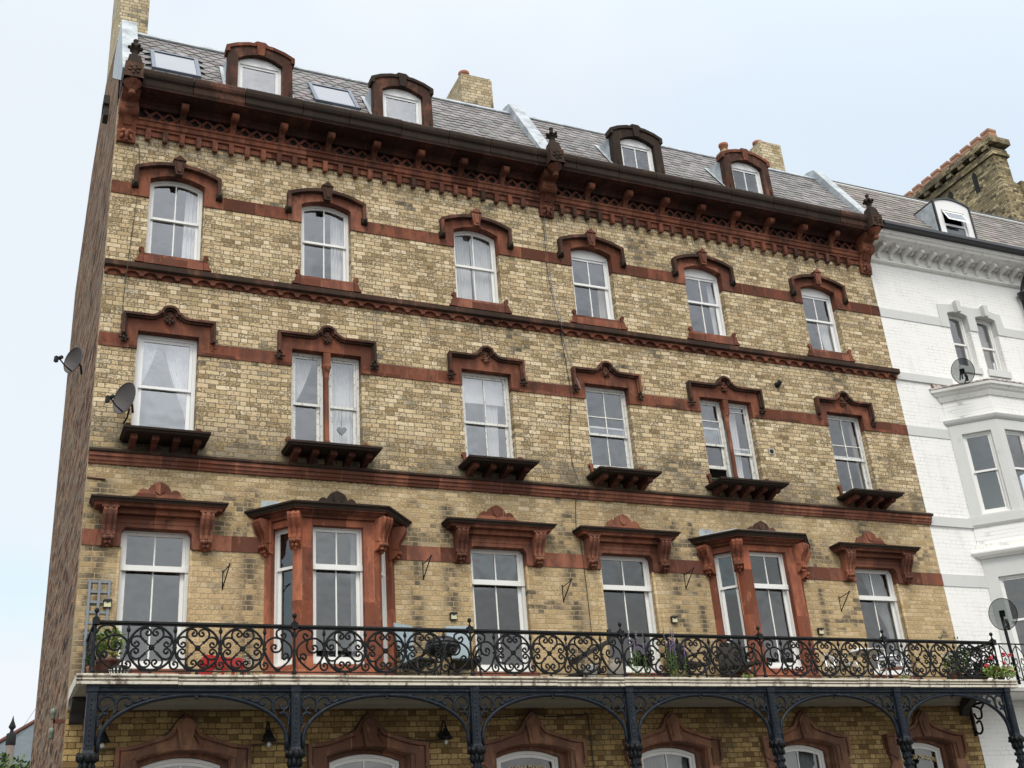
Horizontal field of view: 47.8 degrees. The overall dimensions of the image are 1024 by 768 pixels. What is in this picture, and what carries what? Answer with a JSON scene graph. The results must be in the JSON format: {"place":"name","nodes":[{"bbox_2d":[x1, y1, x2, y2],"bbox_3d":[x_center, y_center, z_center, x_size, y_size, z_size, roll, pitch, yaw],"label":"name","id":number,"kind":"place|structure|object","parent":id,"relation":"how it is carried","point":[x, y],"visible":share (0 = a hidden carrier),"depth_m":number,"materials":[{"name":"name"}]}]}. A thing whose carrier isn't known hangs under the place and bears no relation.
{"place":"outdoors","nodes":[
{"label":"outdoors","id":0,"kind":"place"},
{"bbox_2d":[0,719,34,767],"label":"distant house","id":1,"kind":"structure","parent":0,"point":[24,740],"depth_m":43.52,"materials":[{"name":"metal"}]},
{"bbox_2d":[84,654,97,672],"bbox_3d":[-5.620,3.878,15.687,0.360,0.384,0.322,-4,-25,-2],"label":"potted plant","id":2,"kind":"object","parent":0,"point":[87,659],"visible":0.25,"depth_m":15.61,"materials":[{"name":"green plant"}]},
{"bbox_2d":[0,0,1023,738],"label":"sky","id":3,"kind":"structure","parent":0,"point":[879,95],"materials":[{"name":"white"}]},
{"bbox_2d":[664,641,707,677],"bbox_3d":[2.960,4.715,19.531,0.601,0.800,0.484,18,-33,-40],"label":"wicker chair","id":4,"kind":"object","parent":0,"point":[695,663],"visible":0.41,"depth_m":19.55,"materials":[{"name":"brown wicker"}]},
{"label":"dish wall bracket","id":5,"kind":"object","parent":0,"visible":0},
{"bbox_2d":[105,382,135,413],"bbox_3d":[-5.958,0.193,17.568,0.435,0.540,0.428,4,-26,-19],"label":"satellite dish","id":6,"kind":"object","parent":5,"relation":"attached to","point":[123,397],"visible":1,"depth_m":17.68,"materials":[{"name":"metal"}]},
{"bbox_3d":[9.732,-0.165,25.081,0.030,0.169,0.084,7,-27,-23],"label":"dish mast","id":7,"kind":"object","parent":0,"visible":0},
{"bbox_2d":[951,358,974,383],"bbox_3d":[9.747,-0.254,24.950,0.395,0.603,0.410,9,-28,-28],"label":"satellite dish","id":8,"kind":"object","parent":7,"relation":"attached to","point":[962,370],"visible":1,"depth_m":25.01,"materials":[{"name":"metal"}]},
{"label":"ground","id":9,"kind":"structure","parent":0,"visible":0},
{"bbox_2d":[1,716,16,767],"bbox_3d":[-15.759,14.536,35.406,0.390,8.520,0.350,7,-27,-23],"label":"finial","id":10,"kind":"object","parent":9,"relation":"on","point":[10,743],"visible":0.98,"depth_m":36.73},
{"bbox_2d":[0,751,30,767],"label":"garden shrub","id":11,"kind":"object","parent":9,"relation":"on","point":[21,761],"visible":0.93,"depth_m":26.90,"materials":[{"name":"green plant"}]},
{"bbox_2d":[30,0,1023,767],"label":"yellow brick terrace","id":12,"kind":"structure","parent":9,"relation":"on","point":[252,472],"depth_m":20.69,"materials":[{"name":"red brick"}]},
{"bbox_2d":[48,708,64,738],"bbox_3d":[-6.307,4.712,16.025,0.210,0.410,0.076,7,-27,-23],"label":"insulator bracket","id":13,"kind":"object","parent":12,"relation":"attached to","point":[54,722],"visible":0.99,"depth_m":16.01,"materials":[{"name":"metal"}]},
{"bbox_2d":[53,347,82,374],"bbox_3d":[-6.978,-0.406,18.198,0.430,0.465,0.403,4,-26,-19],"label":"satellite dish","id":14,"kind":"object","parent":12,"relation":"attached to","point":[72,360],"visible":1,"depth_m":18.32,"materials":[{"name":"metal"}]},
{"bbox_2d":[87,476,104,479],"bbox_3d":[-6.235,1.414,17.318,0.262,0.045,0.026,7,-27,-23],"label":"rusty bar","id":15,"kind":"object","parent":12,"relation":"attached to","point":[96,478],"visible":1,"depth_m":17.31,"materials":[{"name":"metal"}]},
{"bbox_2d":[81,580,111,672],"bbox_3d":[-5.916,3.499,16.433,0.330,1.450,0.027,7,-27,-23],"label":"trellis","id":16,"kind":"object","parent":12,"relation":"attached to","point":[98,602],"visible":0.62,"depth_m":16.57,"materials":[{"name":"grey wood"}]},
{"bbox_2d":[95,721,109,748],"bbox_3d":[-5.592,4.812,15.771,0.221,0.421,0.326,7,-27,-23],"label":"wall lamp","id":17,"kind":"object","parent":12,"relation":"attached to","point":[104,739],"visible":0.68,"depth_m":15.67,"materials":[{"name":"metal"}]},
{"bbox_2d":[103,599,111,607],"bbox_3d":[-5.821,3.159,16.622,0.124,0.120,0.075,7,-27,-23],"label":"wall lantern","id":18,"kind":"object","parent":12,"relation":"attached to","point":[107,603],"depth_m":16.60,"materials":[{"name":"black plastic"}]},
{"bbox_2d":[95,626,125,672],"bbox_3d":[-5.475,3.625,15.675,0.463,0.811,0.348,7,-27,-23],"label":"potted plant","id":19,"kind":"object","parent":12,"relation":"on","point":[109,660],"visible":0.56,"depth_m":15.65,"materials":[{"name":"green plant"}]},
{"bbox_2d":[108,665,128,672],"bbox_3d":[-5.272,3.873,15.480,0.269,0.170,0.265,7,-27,-23],"label":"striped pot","id":20,"kind":"object","parent":12,"relation":"on","point":[118,667],"visible":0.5,"depth_m":15.40,"materials":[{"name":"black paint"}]},
{"bbox_2d":[120,144,139,333],"bbox_3d":[-6.305,-2.481,19.151,0.124,3.719,0.142,7,-27,-23],"label":"wall cable","id":21,"kind":"object","parent":12,"relation":"attached to","point":[130,244],"depth_m":19.09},
{"bbox_2d":[141,343,158,383],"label":"curtain","id":22,"kind":"object","parent":12,"relation":"attached to","point":[149,351],"visible":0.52,"depth_m":18.78,"materials":[{"name":"fabric"}]},
{"bbox_2d":[114,530,189,668],"bbox_3d":[-5.329,3.180,17.090,1.020,2.111,0.120,7,-27,-23],"label":"window","id":23,"kind":"structure","parent":12,"relation":"in","point":[183,570],"depth_m":17.23,"materials":[{"name":"white wood"}]},
{"bbox_2d":[131,334,196,429],"bbox_3d":[-5.565,0.095,18.500,0.950,1.851,0.120,7,-27,-23],"label":"window","id":24,"kind":"structure","parent":12,"relation":"in","point":[190,393],"depth_m":18.60,"materials":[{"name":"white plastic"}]},
{"bbox_2d":[145,181,202,259],"bbox_3d":[-5.795,-2.780,19.832,0.900,1.616,0.120,7,-27,-23],"label":"window","id":25,"kind":"structure","parent":12,"relation":"in","point":[197,241],"depth_m":19.89,"materials":[{"name":"white wood"}]},
{"bbox_2d":[165,345,189,429],"bbox_3d":[-5.467,0.039,18.758,0.470,2.050,0.056,7,-27,-23],"label":"curtain","id":26,"kind":"object","parent":12,"relation":"attached to","point":[178,360],"visible":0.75,"depth_m":18.91,"materials":[{"name":"fabric"}]},
{"bbox_2d":[141,758,219,767],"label":"window","id":27,"kind":"structure","parent":12,"relation":"in","point":[180,762],"depth_m":16.41,"materials":[{"name":"white glass"}]},
{"bbox_2d":[181,190,197,258],"bbox_3d":[-5.598,-2.850,20.132,0.260,1.850,0.056,7,-27,-23],"label":"curtain","id":28,"kind":"object","parent":12,"relation":"attached to","point":[189,231],"visible":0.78,"depth_m":20.08,"materials":[{"name":"fabric"}]},
{"bbox_2d":[196,654,244,674],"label":"flowers","id":29,"kind":"object","parent":12,"relation":"on","point":[213,668],"visible":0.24,"depth_m":16.16,"materials":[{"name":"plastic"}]},
{"bbox_2d":[222,563,230,589],"bbox_3d":[-4.301,2.894,17.366,0.031,0.346,0.298,13,-30,-33],"label":"hanging basket bracket","id":30,"kind":"object","parent":12,"relation":"attached to","point":[225,576],"visible":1,"depth_m":17.39,"materials":[{"name":"metal"}]},
{"bbox_2d":[211,656,257,674],"bbox_3d":[-3.986,4.114,16.588,0.673,0.465,0.101,7,-27,-23],"label":"clothes airer","id":31,"kind":"object","parent":12,"relation":"on","point":[244,663],"visible":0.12,"depth_m":16.65,"materials":[{"name":"plastic"}]},
{"bbox_2d":[261,721,275,749],"bbox_3d":[-3.514,5.068,16.648,0.221,0.421,0.326,7,-27,-23],"label":"wall lamp","id":32,"kind":"object","parent":12,"relation":"attached to","point":[268,737],"visible":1,"depth_m":16.55,"materials":[{"name":"metal"}]},
{"bbox_2d":[99,713,438,750],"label":"molding","id":33,"kind":"structure","parent":12,"relation":"attached to","point":[300,743],"depth_m":16.91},
{"bbox_2d":[295,359,311,401],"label":"curtain","id":34,"kind":"object","parent":12,"relation":"attached to","point":[302,368],"visible":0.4,"depth_m":19.77,"materials":[{"name":"fabric"}]},
{"bbox_2d":[291,352,322,441],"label":"window","id":35,"kind":"structure","parent":12,"relation":"in","point":[319,406],"depth_m":19.46,"materials":[{"name":"white paint"}]},
{"bbox_2d":[301,206,348,281],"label":"window","id":36,"kind":"structure","parent":12,"relation":"in","point":[345,248],"depth_m":20.95,"materials":[{"name":"white wood"}]},
{"bbox_2d":[244,491,411,675],"bbox_3d":[-2.713,3.126,17.827,2.769,3.045,0.806,7,-27,-23],"label":"bay window","id":37,"kind":"structure","parent":12,"relation":"in","point":[380,531],"depth_m":17.87,"materials":[{"name":"brown stone"}]},
{"bbox_2d":[330,213,342,280],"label":"curtain","id":38,"kind":"object","parent":12,"relation":"attached to","point":[336,230],"visible":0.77,"depth_m":21.13,"materials":[{"name":"fabric"}]},
{"bbox_2d":[337,410,346,435],"bbox_3d":[-2.883,0.655,19.555,0.165,0.484,0.024,7,-27,-23],"label":"hanging heart","id":39,"kind":"object","parent":12,"relation":"hanging from","point":[341,431],"visible":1,"depth_m":19.49,"materials":[{"name":"grey wood"}]},
{"bbox_2d":[332,363,352,443],"bbox_3d":[-2.948,0.328,19.833,0.530,2.050,0.056,7,-27,-23],"label":"curtain","id":40,"kind":"object","parent":12,"relation":"attached to","point":[342,385],"visible":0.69,"depth_m":19.88,"materials":[{"name":"fabric"}]},
{"bbox_2d":[329,357,359,444],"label":"window","id":41,"kind":"structure","parent":12,"relation":"in","point":[355,411],"depth_m":19.71,"materials":[{"name":"white paint"}]},
{"bbox_2d":[350,534,356,656],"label":"curtain","id":42,"kind":"object","parent":12,"relation":"attached to","point":[353,562],"visible":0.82,"depth_m":18.02,"materials":[{"name":"fabric"}]},
{"bbox_2d":[329,754,398,767],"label":"window","id":43,"kind":"structure","parent":12,"relation":"in","point":[362,758],"depth_m":17.45,"materials":[{"name":"white wood"}]},
{"bbox_2d":[393,623,438,675],"bbox_3d":[-1.466,4.134,17.790,0.493,1.061,0.513,-32,-35,31],"label":"garden chair","id":44,"kind":"object","parent":12,"relation":"on","point":[425,660],"visible":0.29,"depth_m":17.82,"materials":[{"name":"blue paint"}]},
{"bbox_2d":[422,555,431,579],"bbox_3d":[-1.376,2.977,18.739,0.031,0.346,0.298,13,-30,-33],"label":"hanging basket bracket","id":45,"kind":"object","parent":12,"relation":"attached to","point":[429,558],"visible":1,"depth_m":18.76,"materials":[{"name":"metal"}]},
{"bbox_2d":[425,636,458,675],"bbox_3d":[-1.064,4.274,17.806,0.540,0.764,0.540,7,-27,-23],"label":"barbecue","id":46,"kind":"object","parent":12,"relation":"on","point":[431,651],"visible":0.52,"depth_m":17.73,"materials":[{"name":"black paint"}]},
{"bbox_2d":[438,720,452,747],"bbox_3d":[-1.035,5.361,17.702,0.221,0.421,0.326,7,-27,-23],"label":"wall lamp","id":47,"kind":"object","parent":12,"relation":"attached to","point":[445,734],"visible":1,"depth_m":17.61,"materials":[{"name":"metal"}]},
{"bbox_2d":[449,612,457,619],"bbox_3d":[-0.943,3.754,18.686,0.124,0.120,0.075,7,-27,-23],"label":"wall lantern","id":48,"kind":"object","parent":12,"relation":"attached to","point":[453,615],"depth_m":18.67,"materials":[{"name":"black plastic"}]},
{"bbox_2d":[454,236,471,298],"bbox_3d":[-1.001,-2.296,22.154,0.450,1.850,0.056,7,-27,-23],"label":"curtain","id":49,"kind":"object","parent":12,"relation":"attached to","point":[464,284],"visible":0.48,"depth_m":22.15,"materials":[{"name":"fabric"}]},
{"bbox_2d":[445,626,481,675],"bbox_3d":[-0.768,4.215,18.091,0.513,1.061,0.493,3,-34,-16],"label":"garden chair","id":50,"kind":"object","parent":12,"relation":"on","point":[458,664],"visible":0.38,"depth_m":18.24,"materials":[{"name":"blue paint"}]},
{"bbox_2d":[454,231,498,302],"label":"window","id":51,"kind":"structure","parent":12,"relation":"in","point":[493,273],"depth_m":22.11,"materials":[{"name":"white wood"}]},
{"bbox_2d":[469,236,491,301],"bbox_3d":[-0.593,-2.277,22.268,0.430,1.850,0.056,7,-27,-23],"label":"curtain","id":52,"kind":"object","parent":12,"relation":"attached to","point":[481,248],"visible":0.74,"depth_m":22.25,"materials":[{"name":"fabric"}]},
{"bbox_2d":[463,378,503,406],"bbox_3d":[-0.558,0.051,21.060,0.880,0.700,0.010,7,-27,-23],"label":"roller blind","id":53,"kind":"object","parent":12,"relation":"attached to","point":[473,390],"visible":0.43,"depth_m":21.02,"materials":[{"name":"fabric"}]},
{"bbox_2d":[462,372,513,457],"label":"window","id":54,"kind":"structure","parent":12,"relation":"in","point":[507,427],"depth_m":20.80,"materials":[{"name":"white paint"}]},
{"bbox_2d":[483,405,498,456],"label":"curtain","id":55,"kind":"object","parent":12,"relation":"attached to","point":[492,433],"visible":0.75,"depth_m":20.82,"materials":[{"name":"fabric"}]},
{"bbox_2d":[470,549,531,671],"bbox_3d":[-0.234,3.764,19.265,1.030,2.111,0.120,7,-27,-23],"label":"window","id":56,"kind":"structure","parent":12,"relation":"in","point":[520,583],"depth_m":19.44,"materials":[{"name":"white wood"}]},
{"bbox_2d":[496,751,557,767],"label":"window","id":57,"kind":"structure","parent":12,"relation":"in","point":[520,754],"depth_m":18.51,"materials":[{"name":"white wood"}]},
{"bbox_2d":[481,711,593,767],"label":"conduit","id":58,"kind":"object","parent":12,"relation":"attached to","point":[553,716],"visible":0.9,"depth_m":18.65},
{"bbox_2d":[562,578,571,602],"bbox_3d":[0.941,3.503,19.599,0.031,0.346,0.298,13,-30,-33],"label":"hanging basket bracket","id":59,"kind":"object","parent":12,"relation":"attached to","point":[567,589],"visible":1,"depth_m":19.62,"materials":[{"name":"metal"}]},
{"bbox_2d":[542,217,594,662],"bbox_3d":[1.065,0.860,21.047,0.242,9.304,0.166,7,-27,-23],"label":"wall cable","id":60,"kind":"object","parent":12,"relation":"attached to","point":[569,439],"depth_m":21.03,"materials":[{"name":"rubber"}]},
{"bbox_2d":[582,664,596,676],"bbox_3d":[1.237,4.593,18.298,0.260,0.250,0.260,7,-27,-23],"label":"white bucket","id":61,"kind":"object","parent":12,"relation":"on","point":[591,668],"visible":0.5,"depth_m":18.23,"materials":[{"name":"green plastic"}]},
{"bbox_2d":[565,628,615,676],"bbox_3d":[1.131,4.420,18.734,1.170,0.940,0.440,7,-27,-23],"label":"wooden sun lounger","id":62,"kind":"object","parent":12,"relation":"on","point":[589,652],"visible":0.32,"depth_m":18.61,"materials":[{"name":"brown wood"}]},
{"bbox_2d":[571,250,613,319],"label":"window","id":63,"kind":"structure","parent":12,"relation":"in","point":[587,257],"depth_m":23.12,"materials":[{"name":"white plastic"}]},
{"bbox_2d":[598,290,606,318],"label":"curtain","id":64,"kind":"object","parent":12,"relation":"attached to","point":[602,305],"visible":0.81,"depth_m":23.08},
{"bbox_2d":[585,386,633,468],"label":"window","id":65,"kind":"structure","parent":12,"relation":"in","point":[626,434],"depth_m":21.77,"materials":[{"name":"white paint"}]},
{"bbox_2d":[606,659,623,676],"bbox_3d":[1.694,4.687,18.789,0.320,0.380,0.320,7,-27,-23],"label":"clay urn","id":66,"kind":"object","parent":12,"relation":"on","point":[612,665],"visible":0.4,"depth_m":18.70,"materials":[{"name":"ceramic"}]},
{"bbox_2d":[600,556,662,672],"bbox_3d":[2.020,4.022,20.227,1.060,2.111,0.120,7,-27,-23],"label":"window","id":67,"kind":"structure","parent":12,"relation":"in","point":[647,589],"depth_m":20.43,"materials":[{"name":"white wood"}]},
{"bbox_2d":[627,630,648,676],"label":"wild flowers","id":68,"kind":"object","parent":12,"relation":"on","point":[635,663],"visible":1,"depth_m":18.44,"materials":[{"name":"purple plant"}]},
{"bbox_2d":[643,748,686,767],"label":"curtain","id":69,"kind":"object","parent":12,"relation":"attached to","point":[673,761],"visible":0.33,"depth_m":19.64,"materials":[{"name":"fabric"}]},
{"bbox_2d":[641,748,695,767],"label":"window","id":70,"kind":"structure","parent":12,"relation":"in","point":[661,751],"depth_m":19.54,"materials":[{"name":"white wood"}]},
{"bbox_2d":[670,615,677,622],"bbox_3d":[2.858,4.144,20.331,0.124,0.120,0.075,7,-27,-23],"label":"wall lantern","id":71,"kind":"object","parent":12,"relation":"attached to","point":[674,619],"depth_m":20.31,"materials":[{"name":"black plastic"}]},
{"bbox_2d":[662,626,688,676],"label":"wild flowers","id":72,"kind":"object","parent":12,"relation":"on","point":[675,656],"visible":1,"depth_m":18.70,"materials":[{"name":"green plant"}]},
{"bbox_2d":[683,567,694,588],"bbox_3d":[3.186,3.482,20.696,0.031,0.346,0.298,13,-30,-33],"label":"hanging basket bracket","id":73,"kind":"object","parent":12,"relation":"attached to","point":[689,578],"visible":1,"depth_m":20.71,"materials":[{"name":"metal"}]},
{"bbox_2d":[684,269,725,335],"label":"window","id":74,"kind":"structure","parent":12,"relation":"in","point":[690,274],"depth_m":24.15,"materials":[{"name":"white plastic"}]},
{"bbox_2d":[706,286,718,334],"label":"curtain","id":75,"kind":"object","parent":12,"relation":"attached to","point":[710,295],"visible":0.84,"depth_m":24.22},
{"bbox_2d":[700,400,731,476],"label":"window","id":76,"kind":"structure","parent":12,"relation":"in","point":[721,433],"depth_m":22.69,"materials":[{"name":"white paint"}]},
{"bbox_2d":[722,413,743,477],"bbox_3d":[4.401,1.326,22.891,0.340,1.700,0.056,7,-27,-23],"label":"curtain","id":77,"kind":"object","parent":12,"relation":"attached to","point":[734,432],"visible":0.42,"depth_m":23.00,"materials":[{"name":"fabric"}]},
{"bbox_2d":[716,643,756,677],"bbox_3d":[3.874,4.819,19.921,0.601,0.800,0.484,0,-25,-9],"label":"wicker chair","id":78,"kind":"object","parent":12,"relation":"on","point":[726,662],"visible":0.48,"depth_m":20.11,"materials":[{"name":"grey wicker"}]},
{"bbox_2d":[722,403,758,479],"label":"window","id":79,"kind":"structure","parent":12,"relation":"in","point":[751,453],"depth_m":22.87,"materials":[{"name":"white paint"}]},
{"bbox_2d":[688,521,821,677],"bbox_3d":[4.696,3.974,20.989,2.769,3.045,0.806,7,-27,-23],"label":"bay window","id":80,"kind":"structure","parent":12,"relation":"in","point":[791,549],"depth_m":21.00,"materials":[{"name":"brown stone"}]},
{"bbox_2d":[768,448,774,454],"bbox_3d":[5.135,1.335,22.859,0.130,0.130,0.030,7,-27,-23],"label":"flue vent","id":81,"kind":"object","parent":12,"relation":"attached to","point":[771,451],"visible":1,"depth_m":22.85,"materials":[{"name":"plastic"}]},
{"bbox_2d":[774,380,781,387],"bbox_3d":[5.453,-0.014,23.616,0.130,0.146,0.162,7,-27,-23],"label":"vent cowl","id":82,"kind":"object","parent":12,"relation":"attached to","point":[777,384],"visible":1,"depth_m":23.59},
{"bbox_2d":[783,745,816,767],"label":"curtain","id":83,"kind":"object","parent":12,"relation":"attached to","point":[806,760],"visible":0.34,"depth_m":20.72,"materials":[{"name":"fabric"}]},
{"bbox_2d":[784,745,825,767],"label":"window","id":84,"kind":"structure","parent":12,"relation":"in","point":[801,748],"depth_m":20.63,"materials":[{"name":"white wood"}]},
{"bbox_2d":[817,627,823,634],"bbox_3d":[5.750,4.601,21.503,0.124,0.120,0.075,7,-27,-23],"label":"wall lantern","id":85,"kind":"object","parent":12,"relation":"attached to","point":[820,630],"depth_m":21.48,"materials":[{"name":"black plastic"}]},
{"bbox_2d":[801,288,840,351],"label":"window","id":86,"kind":"structure","parent":12,"relation":"in","point":[807,293],"depth_m":25.30,"materials":[{"name":"white plastic"}]},
{"bbox_2d":[818,324,833,350],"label":"curtain","id":87,"kind":"object","parent":12,"relation":"attached to","point":[825,333],"visible":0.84,"depth_m":25.25,"materials":[{"name":"fabric"}]},
{"bbox_2d":[823,653,860,678],"bbox_3d":[5.910,5.117,20.738,0.507,0.639,0.508,-21,-29,31],"label":"metal chair","id":88,"kind":"object","parent":12,"relation":"on","point":[848,664],"visible":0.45,"depth_m":20.79,"materials":[{"name":"metal"}]},
{"bbox_2d":[838,591,849,611],"bbox_3d":[6.319,4.119,21.894,0.031,0.346,0.298,13,-30,-33],"label":"hanging basket bracket","id":89,"kind":"object","parent":12,"relation":"attached to","point":[845,600],"visible":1,"depth_m":21.91,"materials":[{"name":"metal"}]},
{"bbox_2d":[827,415,872,492],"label":"window","id":90,"kind":"structure","parent":12,"relation":"in","point":[865,471],"depth_m":23.97,"materials":[{"name":"white paint"}]},
{"bbox_2d":[848,425,865,488],"bbox_3d":[7.213,1.648,24.092,0.100,1.700,0.056,7,-27,-23],"label":"curtain","id":91,"kind":"object","parent":12,"relation":"attached to","point":[853,443],"visible":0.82,"depth_m":24.17,"materials":[{"name":"fabric"}]},
{"bbox_2d":[847,648,883,677],"bbox_3d":[6.461,5.170,20.940,0.680,0.630,0.680,7,-27,-23],"label":"cafe table","id":92,"kind":"object","parent":12,"relation":"on","point":[871,653],"visible":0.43,"depth_m":20.97,"materials":[{"name":"white metal"}]},
{"bbox_2d":[861,574,899,665],"bbox_3d":[7.208,4.544,22.648,0.580,2.350,0.056,7,-27,-23],"label":"curtain","id":93,"kind":"object","parent":12,"relation":"attached to","point":[882,607],"visible":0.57,"depth_m":22.78,"materials":[{"name":"fabric"}]},
{"bbox_2d":[855,569,912,674],"bbox_3d":[7.120,4.606,22.404,1.040,2.111,0.120,7,-27,-23],"label":"window","id":94,"kind":"structure","parent":12,"relation":"in","point":[892,600],"depth_m":22.62,"materials":[{"name":"white wood"}]},
{"bbox_2d":[876,655,912,678],"bbox_3d":[7.010,5.244,21.208,0.508,0.639,0.507,-4,-25,0],"label":"metal chair","id":95,"kind":"object","parent":12,"relation":"on","point":[898,667],"visible":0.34,"depth_m":21.32,"materials":[{"name":"metal"}]},
{"bbox_2d":[899,743,943,767],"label":"window","id":96,"kind":"structure","parent":12,"relation":"in","point":[924,746],"depth_m":21.70,"materials":[{"name":"white wood"}]},
{"bbox_2d":[942,652,960,678],"bbox_3d":[8.080,5.204,21.229,0.393,0.570,0.258,7,-27,-23],"label":"flowering plant","id":97,"kind":"object","parent":12,"relation":"on","point":[948,660],"visible":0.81,"depth_m":21.20,"materials":[{"name":"green plant"}]},
{"bbox_2d":[947,646,970,671],"bbox_3d":[8.392,5.261,21.588,0.522,0.718,0.359,7,-27,-23],"label":"flowering plant","id":98,"kind":"object","parent":12,"relation":"on","point":[966,661],"visible":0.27,"depth_m":21.58,"materials":[{"name":"green plant"}]},
{"bbox_2d":[957,674,984,679],"bbox_3d":[8.387,5.415,21.227,0.660,0.140,0.180,7,-27,-23],"label":"planter trough","id":99,"kind":"object","parent":12,"relation":"on","point":[964,675],"visible":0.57,"depth_m":21.12,"materials":[{"name":"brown wood"}]},
{"bbox_2d":[973,662,987,679],"bbox_3d":[8.724,5.362,21.482,0.366,0.398,0.309,7,-27,-23],"label":"flowering plant","id":100,"kind":"object","parent":12,"relation":"on","point":[979,669],"visible":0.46,"depth_m":21.46,"materials":[{"name":"plant"}]},
{"bbox_2d":[982,652,1015,679],"bbox_3d":[9.013,5.237,21.434,0.838,0.519,0.322,7,-27,-23],"label":"red valerian","id":101,"kind":"object","parent":12,"relation":"on","point":[1004,672],"visible":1,"depth_m":21.35,"materials":[{"name":"green plant"}]},
{"bbox_2d":[802,128,1023,767],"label":"white terrace","id":102,"kind":"structure","parent":9,"relation":"on","point":[947,263],"depth_m":26.24,"materials":[{"name":"paint"}]},
{"bbox_2d":[948,315,974,366],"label":"window","id":103,"kind":"structure","parent":102,"relation":"in","point":[965,346],"depth_m":26.85,"materials":[{"name":"white wood"}]},
{"bbox_2d":[929,378,1023,684],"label":"bay window","id":104,"kind":"structure","parent":102,"relation":"in","point":[993,408],"depth_m":24.64,"materials":[{"name":"grey paint"}]},
{"bbox_2d":[978,332,987,367],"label":"curtain","id":105,"kind":"object","parent":102,"relation":"attached to","point":[983,350],"visible":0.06,"depth_m":27.17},
{"bbox_2d":[977,324,993,368],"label":"curtain","id":106,"kind":"object","parent":102,"relation":"attached to","point":[985,345],"visible":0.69,"depth_m":27.30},
{"bbox_2d":[975,319,1002,370],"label":"window","id":107,"kind":"structure","parent":102,"relation":"in","point":[994,351],"depth_m":27.15,"materials":[{"name":"white wood"}]},
{"bbox_2d":[1002,619,1020,684],"bbox_3d":[9.456,5.019,21.928,0.057,1.342,0.102,-23,-30,34],"label":"dish pole","id":108,"kind":"object","parent":102,"relation":"on","point":[1011,652],"visible":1,"depth_m":21.87,"materials":[{"name":"metal"}]},
{"bbox_2d":[988,598,1017,629],"bbox_3d":[9.379,4.423,22.051,0.409,0.640,0.408,11,-29,-30],"label":"satellite dish","id":109,"kind":"object","parent":108,"relation":"attached to","point":[1000,609],"visible":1,"depth_m":22.10,"materials":[{"name":"metal"}]}
]}

